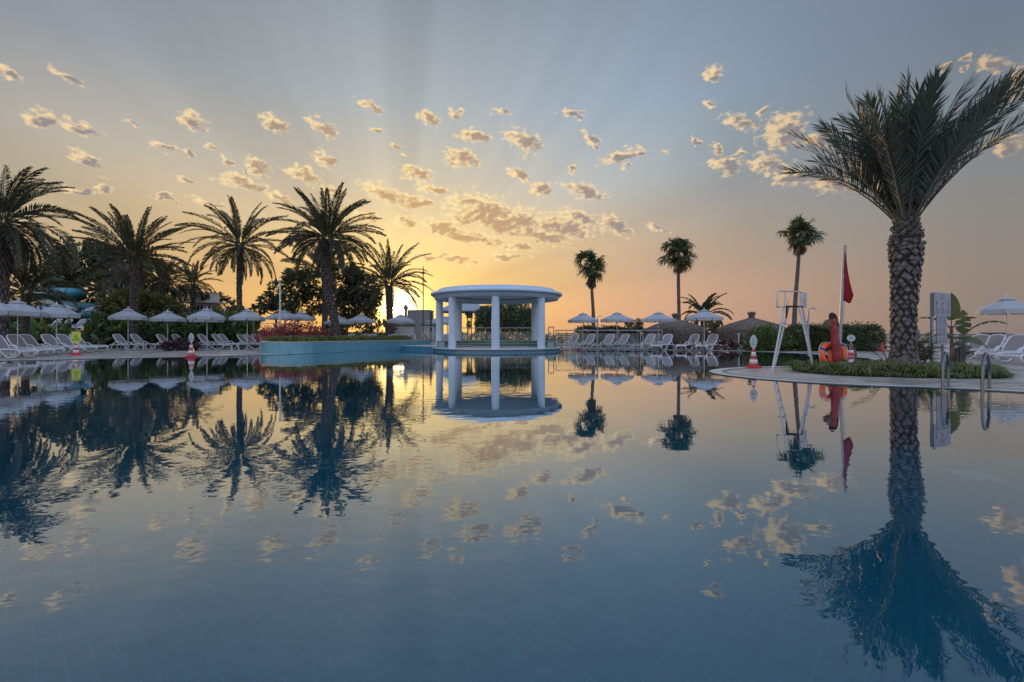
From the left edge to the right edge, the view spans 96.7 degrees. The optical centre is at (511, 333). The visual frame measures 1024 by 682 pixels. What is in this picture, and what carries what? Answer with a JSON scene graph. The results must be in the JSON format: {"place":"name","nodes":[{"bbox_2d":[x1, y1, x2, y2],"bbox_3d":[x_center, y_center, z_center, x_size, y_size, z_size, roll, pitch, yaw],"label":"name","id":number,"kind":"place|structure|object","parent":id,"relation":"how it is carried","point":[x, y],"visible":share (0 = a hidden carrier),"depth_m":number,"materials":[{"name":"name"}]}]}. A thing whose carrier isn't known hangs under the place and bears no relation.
{"place":"outdoors","nodes":[
{"label":"outdoors","id":0,"kind":"place"},
{"bbox_2d":[168,260,222,309],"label":"date palm","id":1,"kind":"object","parent":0,"point":[193,287],"visible":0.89,"depth_m":43.80,"materials":[{"name":"green plant"}]},
{"bbox_2d":[70,331,384,347],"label":"lawn bank","id":2,"kind":"structure","parent":0,"point":[148,346],"depth_m":31.93,"materials":[{"name":"green plant"}]},
{"bbox_2d":[25,286,99,328],"bbox_3d":[-40.153,-2.139,41.881,11.126,4.496,4.314,0,0,22],"label":"water slide","id":3,"kind":"object","parent":2,"relation":"on","point":[78,294],"visible":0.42,"depth_m":39.36,"materials":[{"name":"teal plastic"}]},
{"bbox_2d":[20,236,173,303],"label":"leafy tree","id":4,"kind":"object","parent":2,"relation":"on","point":[78,276],"visible":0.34,"depth_m":42.36,"materials":[{"name":"green plant"}]},
{"bbox_2d":[87,257,149,294],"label":"date palm","id":5,"kind":"object","parent":2,"relation":"on","point":[120,273],"visible":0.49,"depth_m":38.54,"materials":[{"name":"green plant"}]},
{"bbox_2d":[62,203,195,339],"bbox_3d":[-25.757,-4.156,30.896,7.254,9.313,7.168,0,0,0],"label":"date palm","id":6,"kind":"object","parent":2,"relation":"on","point":[132,244],"visible":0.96,"depth_m":30.64,"materials":[{"name":"green plant"}]},
{"bbox_2d":[10,303,262,329],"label":"shrub planting","id":7,"kind":"object","parent":2,"relation":"on","point":[49,321],"visible":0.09,"depth_m":42.06,"materials":[{"name":"green plant"}]},
{"bbox_2d":[91,284,191,317],"bbox_3d":[-29.791,-1.947,36.685,6.686,3.895,5.950,0,0,0],"label":"leafy tree","id":8,"kind":"object","parent":2,"relation":"on","point":[155,303],"visible":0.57,"depth_m":35.74,"materials":[{"name":"green plant"}]},
{"bbox_2d":[125,251,193,299],"bbox_3d":[-30.811,-4.347,39.888,4.882,5.613,4.738,0,0,18],"label":"date palm","id":9,"kind":"object","parent":2,"relation":"on","point":[161,284],"visible":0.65,"depth_m":39.76,"materials":[{"name":"green plant"}]},
{"bbox_2d":[81,308,261,346],"bbox_3d":[-24.642,-0.488,32.620,15.004,2.924,4.821,0,0,0],"label":"shrub planting","id":10,"kind":"object","parent":2,"relation":"on","point":[104,328],"visible":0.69,"depth_m":31.72,"materials":[{"name":"green plant"}]},
{"bbox_2d":[183,292,225,313],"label":"kiosk","id":11,"kind":"object","parent":2,"relation":"on","point":[212,302],"visible":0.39,"depth_m":45.12,"materials":[{"name":"paint"}]},
{"bbox_2d":[169,284,245,312],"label":"leafy tree","id":12,"kind":"object","parent":2,"relation":"on","point":[222,298],"visible":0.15,"depth_m":50.18,"materials":[{"name":"green plant"}]},
{"bbox_2d":[175,194,297,328],"bbox_3d":[-19.897,-4.537,32.984,7.642,10.873,7.769,0,0,0],"label":"date palm","id":13,"kind":"object","parent":2,"relation":"on","point":[238,247],"visible":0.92,"depth_m":32.48,"materials":[{"name":"green plant"}]},
{"bbox_2d":[248,278,296,330],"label":"leafy tree","id":14,"kind":"object","parent":2,"relation":"on","point":[270,298],"visible":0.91,"depth_m":39.97,"materials":[{"name":"green plant"}]},
{"bbox_2d":[280,239,365,331],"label":"date palm","id":15,"kind":"object","parent":2,"relation":"on","point":[312,276],"visible":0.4,"depth_m":40.62,"materials":[{"name":"green plant"}]},
{"bbox_2d":[278,265,384,325],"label":"leafy tree","id":16,"kind":"object","parent":2,"relation":"on","point":[343,297],"visible":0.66,"depth_m":42.53,"materials":[{"name":"green plant"}]},
{"bbox_2d":[320,319,398,335],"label":"shrub","id":17,"kind":"object","parent":2,"relation":"on","point":[371,327],"visible":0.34,"depth_m":41.79,"materials":[{"name":"green plant"}]},
{"bbox_2d":[0,448,1023,681],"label":"pool floor","id":18,"kind":"structure","parent":0,"point":[491,565],"depth_m":3.94,"materials":[{"name":"tile"}]},
{"bbox_2d":[0,350,1023,511],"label":"pool water","id":19,"kind":"structure","parent":0,"point":[71,427],"depth_m":5.56,"materials":[{"name":"blue liquid"}]},
{"bbox_2d":[0,343,1023,391],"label":"pool deck","id":20,"kind":"structure","parent":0,"point":[1015,381],"depth_m":14.73,"materials":[{"name":"stone"}]},
{"bbox_2d":[0,300,22,315],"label":"parasol","id":21,"kind":"object","parent":20,"relation":"on","point":[6,310],"visible":1,"depth_m":17.69,"materials":[{"name":"white fabric"}]},
{"bbox_2d":[0,335,37,357],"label":"sun lounger","id":22,"kind":"object","parent":20,"relation":"on","point":[4,345],"visible":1,"depth_m":18.94,"materials":[{"name":"white plastic"}]},
{"bbox_2d":[0,298,46,356],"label":"parasol","id":23,"kind":"object","parent":20,"relation":"on","point":[28,310],"visible":0.58,"depth_m":19.93,"materials":[{"name":"white fabric"}]},
{"bbox_2d":[2,334,54,355],"bbox_3d":[-21.688,0.508,20.339,1.996,0.980,0.708,0,0,5],"label":"sun lounger","id":24,"kind":"object","parent":20,"relation":"on","point":[12,339],"visible":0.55,"depth_m":20.36,"materials":[{"name":"white plastic"}]},
{"bbox_2d":[10,334,65,354],"bbox_3d":[-22.025,0.508,21.151,1.996,0.980,0.708,0,0,4],"label":"sun lounger","id":25,"kind":"object","parent":20,"relation":"on","point":[29,339],"visible":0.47,"depth_m":21.28,"materials":[{"name":"white plastic"}]},
{"bbox_2d":[10,318,68,335],"bbox_3d":[-29.482,-0.002,28.364,1.898,2.064,3.590,0,0,-8],"label":"banana plant","id":26,"kind":"object","parent":20,"relation":"on","point":[34,322],"visible":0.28,"depth_m":28.43,"materials":[{"name":"green plant"}]},
{"bbox_2d":[10,320,72,346],"bbox_3d":[-31.610,-0.003,29.626,12.308,2.005,5.089,0,0,44],"label":"shrub planting","id":27,"kind":"object","parent":20,"relation":"on","point":[36,333],"visible":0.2,"depth_m":27.03,"materials":[{"name":"green plant"}]},
{"bbox_2d":[9,248,87,331],"bbox_3d":[-26.173,-2.448,24.417,4.951,4.751,4.878,0,0,22],"label":"date palm","id":28,"kind":"object","parent":20,"relation":"on","point":[25,280],"visible":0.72,"depth_m":24.46,"materials":[{"name":"green plant"}]},
{"bbox_2d":[0,164,108,346],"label":"date palm","id":29,"kind":"object","parent":20,"relation":"on","point":[20,250],"visible":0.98,"depth_m":22.07,"materials":[{"name":"green plant"}]},
{"bbox_2d":[32,301,80,354],"bbox_3d":[-21.819,-0.276,21.800,1.626,2.552,1.626,0,0,-6],"label":"parasol","id":30,"kind":"object","parent":20,"relation":"on","point":[56,310],"visible":0.76,"depth_m":21.60,"materials":[{"name":"white fabric"}]},
{"bbox_2d":[33,334,83,353],"bbox_3d":[-22.760,0.508,22.863,1.995,0.980,0.708,0,0,3],"label":"sun lounger","id":31,"kind":"object","parent":20,"relation":"on","point":[48,339],"visible":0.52,"depth_m":22.86,"materials":[{"name":"white plastic"}]},
{"bbox_2d":[70,332,81,355],"bbox_3d":[-20.000,0.455,20.881,0.400,1.090,0.400,0,0,-44],"label":"traffic cone","id":32,"kind":"object","parent":20,"relation":"on","point":[75,337],"visible":1,"depth_m":20.84,"materials":[{"name":"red plastic"}]},
{"bbox_2d":[57,334,97,351],"bbox_3d":[-23.106,0.508,23.975,1.996,0.980,0.708,0,0,2],"label":"sun lounger","id":33,"kind":"object","parent":20,"relation":"on","point":[64,339],"visible":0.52,"depth_m":24.05,"materials":[{"name":"white plastic"}]},
{"bbox_2d":[106,334,146,349],"bbox_3d":[-23.655,0.508,27.951,1.996,0.980,0.708,0,0,4],"label":"sun lounger","id":34,"kind":"object","parent":20,"relation":"on","point":[120,339],"visible":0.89,"depth_m":27.89,"materials":[{"name":"white plastic"}]},
{"bbox_2d":[108,307,147,350],"bbox_3d":[-22.608,-0.312,26.800,1.681,2.625,1.681,0,0,-17],"label":"parasol","id":35,"kind":"object","parent":20,"relation":"on","point":[127,313],"visible":1,"depth_m":26.45,"materials":[{"name":"white fabric"}]},
{"bbox_2d":[149,309,185,340],"bbox_3d":[-21.639,-0.279,28.600,1.814,2.558,1.814,0,0,0],"label":"parasol","id":36,"kind":"object","parent":20,"relation":"on","point":[167,316],"visible":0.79,"depth_m":28.27,"materials":[{"name":"white fabric"}]},
{"bbox_2d":[159,337,202,350],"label":"red bush","id":37,"kind":"object","parent":20,"relation":"on","point":[178,344],"visible":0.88,"depth_m":26.47,"materials":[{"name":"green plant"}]},
{"bbox_2d":[187,307,225,349],"bbox_3d":[-18.359,-0.325,27.400,1.887,2.649,1.887,0,0,-23],"label":"parasol","id":38,"kind":"object","parent":20,"relation":"on","point":[206,314],"visible":0.92,"depth_m":26.95,"materials":[{"name":"white fabric"}]},
{"bbox_2d":[197,334,229,349],"bbox_3d":[-18.624,0.508,28.175,1.995,0.980,0.708,0,0,2],"label":"sun lounger","id":39,"kind":"object","parent":20,"relation":"on","point":[204,339],"visible":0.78,"depth_m":28.09,"materials":[{"name":"white plastic"}]},
{"bbox_2d":[228,308,265,349],"bbox_3d":[-16.637,-0.322,28.600,1.904,2.644,1.904,0,0,-6],"label":"parasol","id":40,"kind":"object","parent":20,"relation":"on","point":[247,315],"visible":1,"depth_m":28.26,"materials":[{"name":"white fabric"}]},
{"bbox_2d":[266,309,301,322],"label":"parasol","id":41,"kind":"object","parent":20,"relation":"on","point":[286,315],"visible":0.73,"depth_m":30.48,"materials":[{"name":"white fabric"}]},
{"bbox_2d":[260,340,430,353],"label":"planter wall","id":42,"kind":"structure","parent":20,"relation":"on","point":[275,347],"depth_m":24.19,"materials":[{"name":"tile"}]},
{"label":"planter bed","id":43,"kind":"structure","parent":42,"relation":"in","visible":0},
{"bbox_2d":[253,319,335,342],"bbox_3d":[-12.824,-0.047,26.039,5.047,1.632,2.818,0,0,0],"label":"flowering bush","id":44,"kind":"object","parent":43,"relation":"on","point":[284,330],"visible":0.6,"depth_m":26.17,"materials":[{"name":"red plant"}]},
{"bbox_2d":[261,181,386,335],"bbox_3d":[-11.863,-4.606,29.433,7.558,9.997,7.606,0,0,0],"label":"date palm","id":45,"kind":"object","parent":43,"relation":"on","point":[322,224],"visible":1,"depth_m":29.16,"materials":[{"name":"green plant"}]},
{"bbox_2d":[264,335,413,341],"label":"grass","id":46,"kind":"structure","parent":43,"relation":"on","point":[299,338],"depth_m":25.26,"materials":[{"name":"green plant"}]},
{"bbox_2d":[347,313,374,334],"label":"parasol","id":47,"kind":"object","parent":20,"relation":"on","point":[361,318],"visible":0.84,"depth_m":33.92,"materials":[{"name":"white fabric"}]},
{"bbox_2d":[335,239,432,335],"bbox_3d":[-10.267,-3.718,37.935,7.542,8.300,8.156,0,0,0],"label":"date palm","id":48,"kind":"object","parent":20,"relation":"on","point":[388,272],"visible":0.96,"depth_m":37.69,"materials":[{"name":"green plant"}]},
{"bbox_2d":[386,314,414,323],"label":"parasol","id":49,"kind":"object","parent":20,"relation":"on","point":[400,319],"visible":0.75,"depth_m":34.90,"materials":[{"name":"white fabric"}]},
{"bbox_2d":[385,301,435,339],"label":"domed building","id":50,"kind":"structure","parent":20,"relation":"on","point":[415,328],"depth_m":43.80,"materials":[{"name":"grey paint"}]},
{"bbox_2d":[393,325,414,334],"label":"wall","id":51,"kind":"structure","parent":50,"relation":"in","point":[403,329],"depth_m":43.77,"materials":[{"name":"paint"}]},
{"bbox_2d":[401,344,473,350],"bbox_3d":[-4.600,0.990,28.700,3.826,0.520,3.435,0,0,35],"label":"pool step","id":52,"kind":"object","parent":20,"relation":"on","point":[419,347],"visible":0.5,"depth_m":27.60,"materials":[{"name":"tile"}]},
{"bbox_2d":[443,304,489,337],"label":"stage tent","id":53,"kind":"object","parent":20,"relation":"on","point":[468,310],"visible":0.28,"depth_m":45.95,"materials":[{"name":"fabric"}]},
{"bbox_2d":[474,305,490,337],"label":"tree","id":54,"kind":"object","parent":20,"relation":"on","point":[482,315],"visible":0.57,"depth_m":39.34,"materials":[{"name":"green plant"}]},
{"bbox_2d":[431,284,561,352],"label":"pavilion","id":55,"kind":"structure","parent":20,"relation":"on","point":[455,298],"depth_m":24.70,"materials":[{"name":"concrete"}]},
{"bbox_2d":[487,304,515,335],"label":"weeping tree","id":56,"kind":"object","parent":20,"relation":"on","point":[502,317],"visible":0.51,"depth_m":39.16,"materials":[{"name":"green plant"}]},
{"bbox_2d":[0,350,1023,391],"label":"pool coping","id":57,"kind":"object","parent":20,"relation":"on","point":[717,371],"visible":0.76,"depth_m":9.86,"materials":[{"name":"beige stone"}]},
{"bbox_2d":[745,335,761,367],"bbox_3d":[7.064,0.517,13.310,0.400,0.965,0.400,0,0,22],"label":"traffic cone","id":58,"kind":"object","parent":57,"relation":"on","point":[753,361],"visible":1,"depth_m":13.27,"materials":[{"name":"red plastic"}]},
{"bbox_2d":[941,351,951,390],"bbox_3d":[7.853,1.111,8.260,0.728,1.579,0.105,0,0,-38],"label":"pool handrail","id":59,"kind":"object","parent":57,"relation":"attached to","point":[944,356],"visible":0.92,"depth_m":8.13,"materials":[{"name":"metal"}]},
{"bbox_2d":[980,352,992,392],"bbox_3d":[8.293,1.111,7.980,0.860,1.579,0.104,0,0,-36],"label":"pool handrail","id":60,"kind":"object","parent":57,"relation":"attached to","point":[985,356],"visible":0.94,"depth_m":7.85,"materials":[{"name":"metal"}]},
{"bbox_2d":[462,331,562,343],"bbox_3d":[-0.244,0.358,36.658,9.525,1.281,3.694,0,0,0],"label":"shrub planting","id":61,"kind":"object","parent":20,"relation":"on","point":[505,337],"visible":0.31,"depth_m":36.40,"materials":[{"name":"green plant"}]},
{"bbox_2d":[503,304,530,335],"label":"weeping tree","id":62,"kind":"object","parent":20,"relation":"on","point":[521,312],"visible":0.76,"depth_m":39.19,"materials":[{"name":"green plant"}]},
{"bbox_2d":[36,350,1016,389],"bbox_3d":[-9.646,0.993,15.117,49.427,0.001,30.154,0,0,0],"label":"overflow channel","id":63,"kind":"object","parent":20,"relation":"on","point":[764,377],"visible":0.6,"depth_m":9.85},
{"bbox_2d":[568,313,598,348],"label":"parasol","id":64,"kind":"object","parent":20,"relation":"on","point":[583,318],"visible":0.94,"depth_m":30.11,"materials":[{"name":"white fabric"}]},
{"bbox_2d":[572,248,608,326],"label":"fan palm","id":65,"kind":"object","parent":20,"relation":"on","point":[598,264],"visible":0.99,"depth_m":44.81,"materials":[{"name":"green plant"}]},
{"bbox_2d":[591,334,617,349],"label":"sun lounger","id":66,"kind":"object","parent":20,"relation":"on","point":[609,338],"visible":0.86,"depth_m":28.43,"materials":[{"name":"white plastic"}]},
{"bbox_2d":[556,330,662,349],"bbox_3d":[5.819,0.390,27.250,6.426,1.221,0.062,0,0,0],"label":"glass fence","id":67,"kind":"object","parent":20,"relation":"on","point":[613,330],"visible":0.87,"depth_m":27.22,"materials":[{"name":"clear glass"}]},
{"bbox_2d":[572,323,646,347],"bbox_3d":[7.152,0.153,33.433,5.362,2.031,2.292,0,0,0],"label":"hedge","id":68,"kind":"object","parent":20,"relation":"on","point":[634,337],"visible":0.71,"depth_m":32.72,"materials":[{"name":"green plant"}]},
{"bbox_2d":[600,311,633,348],"bbox_3d":[7.072,-0.280,30.600,2.097,2.560,2.097,0,0,-20],"label":"parasol","id":69,"kind":"object","parent":20,"relation":"on","point":[617,317],"visible":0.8,"depth_m":30.09,"materials":[{"name":"white fabric"}]},
{"bbox_2d":[604,334,633,349],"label":"sun lounger","id":70,"kind":"object","parent":20,"relation":"on","point":[623,340],"visible":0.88,"depth_m":28.31,"materials":[{"name":"white plastic"}]},
{"bbox_2d":[632,334,658,349],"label":"sun lounger","id":71,"kind":"object","parent":20,"relation":"on","point":[649,340],"visible":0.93,"depth_m":28.33,"materials":[{"name":"white plastic"}]},
{"bbox_2d":[641,310,675,347],"bbox_3d":[9.713,-0.276,30.200,2.118,2.552,2.118,0,0,-9],"label":"parasol","id":72,"kind":"object","parent":20,"relation":"on","point":[659,317],"visible":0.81,"depth_m":29.69,"materials":[{"name":"white fabric"}]},
{"bbox_2d":[651,334,675,349],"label":"sun lounger","id":73,"kind":"object","parent":20,"relation":"on","point":[667,339],"visible":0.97,"depth_m":27.90,"materials":[{"name":"white plastic"}]},
{"bbox_2d":[643,313,708,346],"bbox_3d":[11.829,-0.240,33.001,4.528,2.480,4.524,0,0,0],"label":"thatched shelter","id":74,"kind":"object","parent":20,"relation":"on","point":[681,330],"visible":0.73,"depth_m":31.30,"materials":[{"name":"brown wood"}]},
{"bbox_2d":[656,236,697,319],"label":"fan palm","id":75,"kind":"object","parent":20,"relation":"on","point":[677,248],"visible":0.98,"depth_m":41.84,"materials":[{"name":"green plant"}]},
{"bbox_2d":[676,334,702,349],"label":"sun lounger","id":76,"kind":"object","parent":20,"relation":"on","point":[695,337],"visible":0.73,"depth_m":28.04,"materials":[{"name":"white plastic"}]},
{"bbox_2d":[686,309,722,349],"bbox_3d":[11.780,-0.303,27.900,2.109,2.606,2.109,0,0,-23],"label":"parasol","id":77,"kind":"object","parent":20,"relation":"on","point":[704,315],"visible":0.89,"depth_m":27.41,"materials":[{"name":"white fabric"}]},
{"bbox_2d":[677,293,733,331],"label":"date palm","id":78,"kind":"object","parent":20,"relation":"on","point":[707,305],"visible":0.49,"depth_m":37.47,"materials":[{"name":"green plant"}]},
{"bbox_2d":[695,334,721,349],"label":"sun lounger","id":79,"kind":"object","parent":20,"relation":"on","point":[711,339],"visible":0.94,"depth_m":27.63,"materials":[{"name":"white plastic"}]},
{"bbox_2d":[705,320,720,345],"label":"tree","id":80,"kind":"object","parent":20,"relation":"on","point":[715,324],"visible":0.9,"depth_m":34.31,"materials":[{"name":"green plant"}]},
{"bbox_2d":[713,339,756,349],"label":"red bush","id":81,"kind":"object","parent":20,"relation":"on","point":[732,344],"visible":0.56,"depth_m":27.64,"materials":[{"name":"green plant"}]},
{"bbox_2d":[715,312,785,344],"bbox_3d":[16.056,-0.239,30.497,4.573,2.477,4.570,0,0,0],"label":"thatched shelter","id":82,"kind":"object","parent":20,"relation":"on","point":[728,332],"visible":0.61,"depth_m":29.45,"materials":[{"name":"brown wood"}]},
{"bbox_2d":[739,322,801,350],"bbox_3d":[15.311,0.274,26.675,3.894,1.948,2.639,0,0,-26],"label":"round bush","id":83,"kind":"object","parent":20,"relation":"on","point":[764,343],"visible":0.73,"depth_m":26.24,"materials":[{"name":"green plant"}]},
{"bbox_2d":[771,290,812,370],"bbox_3d":[7.795,-0.090,12.626,1.540,2.191,0.601,0,0,0],"label":"lifeguard chair","id":84,"kind":"object","parent":20,"relation":"on","point":[803,300],"visible":0.92,"depth_m":12.46,"materials":[{"name":"white metal"}]},
{"bbox_2d":[774,214,829,332],"bbox_3d":[24.180,-5.022,38.076,3.386,10.060,3.205,0,0,-14],"label":"fan palm","id":85,"kind":"object","parent":20,"relation":"on","point":[800,240],"visible":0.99,"depth_m":37.82,"materials":[{"name":"green plant"}]},
{"bbox_2d":[785,320,888,350],"bbox_3d":[18.746,0.139,26.530,5.052,1.886,2.399,0,0,0],"label":"hedge","id":86,"kind":"object","parent":20,"relation":"on","point":[819,334],"visible":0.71,"depth_m":25.79,"materials":[{"name":"green plant"}]},
{"bbox_2d":[779,359,1018,378],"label":"grass","id":87,"kind":"structure","parent":20,"relation":"on","point":[894,368],"depth_m":10.68,"materials":[{"name":"green plant"}]},
{"bbox_2d":[819,342,832,362],"bbox_3d":[8.445,0.555,12.150,0.671,0.671,0.152,0,-6,-20],"label":"lifebuoy","id":88,"kind":"object","parent":87,"relation":"on","point":[823,348],"visible":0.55,"depth_m":12.05,"materials":[{"name":"orange plastic"}]},
{"bbox_2d":[829,312,841,362],"bbox_3d":[8.519,0.177,12.000,0.339,1.474,0.221,0,0,0],"label":"rescue tube","id":89,"kind":"object","parent":87,"relation":"on","point":[835,340],"visible":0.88,"depth_m":11.93,"materials":[{"name":"red plastic"}]},
{"bbox_2d":[828,343,847,362],"bbox_3d":[8.812,0.574,12.320,0.152,0.671,0.671,5,0,-2],"label":"lifebuoy","id":90,"kind":"object","parent":87,"relation":"on","point":[844,352],"visible":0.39,"depth_m":12.07,"materials":[{"name":"orange plastic"}]},
{"bbox_2d":[838,245,846,351],"bbox_3d":[9.137,-0.721,12.600,0.267,3.486,0.080,0,0,0],"label":"flagpole","id":91,"kind":"object","parent":87,"relation":"on","point":[841,298],"visible":0.82,"depth_m":12.57,"materials":[{"name":"grey metal"}]},
{"bbox_2d":[843,251,853,302],"bbox_3d":[9.261,-1.555,12.539,0.262,1.438,0.113,0,0,0],"label":"flag","id":92,"kind":"object","parent":91,"relation":"attached to","point":[848,295],"visible":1,"depth_m":12.53,"materials":[{"name":"red fabric"}]},
{"bbox_2d":[780,61,1023,364],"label":"date palm","id":93,"kind":"object","parent":87,"relation":"on","point":[903,167],"visible":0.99,"depth_m":11.82,"materials":[{"name":"green plant"}]},
{"bbox_2d":[917,328,949,363],"bbox_3d":[11.371,0.393,12.673,1.222,1.207,1.309,0,0,0],"label":"feathery shrub","id":94,"kind":"object","parent":20,"relation":"on","point":[924,356],"visible":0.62,"depth_m":12.53,"materials":[{"name":"green plant"}]},
{"bbox_2d":[930,292,950,361],"bbox_3d":[12.120,-0.075,12.867,1.085,2.150,0.090,0,0,-28],"label":"notice board","id":95,"kind":"object","parent":20,"relation":"on","point":[940,306],"visible":0.97,"depth_m":12.77,"materials":[{"name":"grey"}]},
{"bbox_2d":[917,293,981,360],"bbox_3d":[14.498,-0.172,15.143,1.524,2.386,0.801,0,0,27],"label":"banana plant","id":96,"kind":"object","parent":20,"relation":"on","point":[955,308],"visible":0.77,"depth_m":15.10,"materials":[{"name":"green plant"}]},
{"bbox_2d":[951,341,965,361],"bbox_3d":[13.151,0.603,13.400,0.314,0.775,0.314,0,0,-45],"label":"litter bin","id":97,"kind":"object","parent":20,"relation":"on","point":[958,354],"visible":0.8,"depth_m":13.32,"materials":[{"name":"brown wood"}]},
{"bbox_2d":[944,334,994,358],"bbox_3d":[18.537,0.508,18.430,1.996,0.980,0.708,0,0,-14],"label":"sun lounger","id":98,"kind":"object","parent":20,"relation":"on","point":[984,338],"visible":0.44,"depth_m":18.40,"materials":[{"name":"white plastic"}]},
{"bbox_2d":[948,310,1008,361],"bbox_3d":[15.744,0.093,15.562,1.774,1.856,0.737,0,0,27],"label":"banana plant","id":99,"kind":"object","parent":20,"relation":"on","point":[962,329],"visible":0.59,"depth_m":15.71,"materials":[{"name":"green plant"}]},
{"bbox_2d":[966,334,1005,357],"bbox_3d":[19.518,0.508,18.778,1.996,0.980,0.708,0,0,-10],"label":"sun lounger","id":100,"kind":"object","parent":20,"relation":"on","point":[996,341],"visible":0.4,"depth_m":18.79,"materials":[{"name":"white plastic"}]},
{"bbox_2d":[974,294,1023,359],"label":"parasol","id":101,"kind":"object","parent":20,"relation":"on","point":[1005,305],"visible":0.89,"depth_m":17.19,"materials":[{"name":"white fabric"}]},
{"bbox_2d":[974,334,1023,361],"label":"sun lounger","id":102,"kind":"object","parent":20,"relation":"on","point":[1014,343],"visible":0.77,"depth_m":16.53,"materials":[{"name":"white plastic"}]},
{"bbox_2d":[995,348,1023,363],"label":"sun lounger","id":103,"kind":"object","parent":20,"relation":"on","point":[1019,354],"visible":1,"depth_m":14.87,"materials":[{"name":"white plastic"}]},
{"bbox_2d":[0,0,1023,333],"label":"sky","id":104,"kind":"structure","parent":0,"point":[508,140],"materials":[{"name":"blue"}]},
{"bbox_2d":[16,350,1023,392],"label":"pool wall","id":105,"kind":"structure","parent":0,"point":[641,350],"depth_m":17.09,"materials":[{"name":"tile"}]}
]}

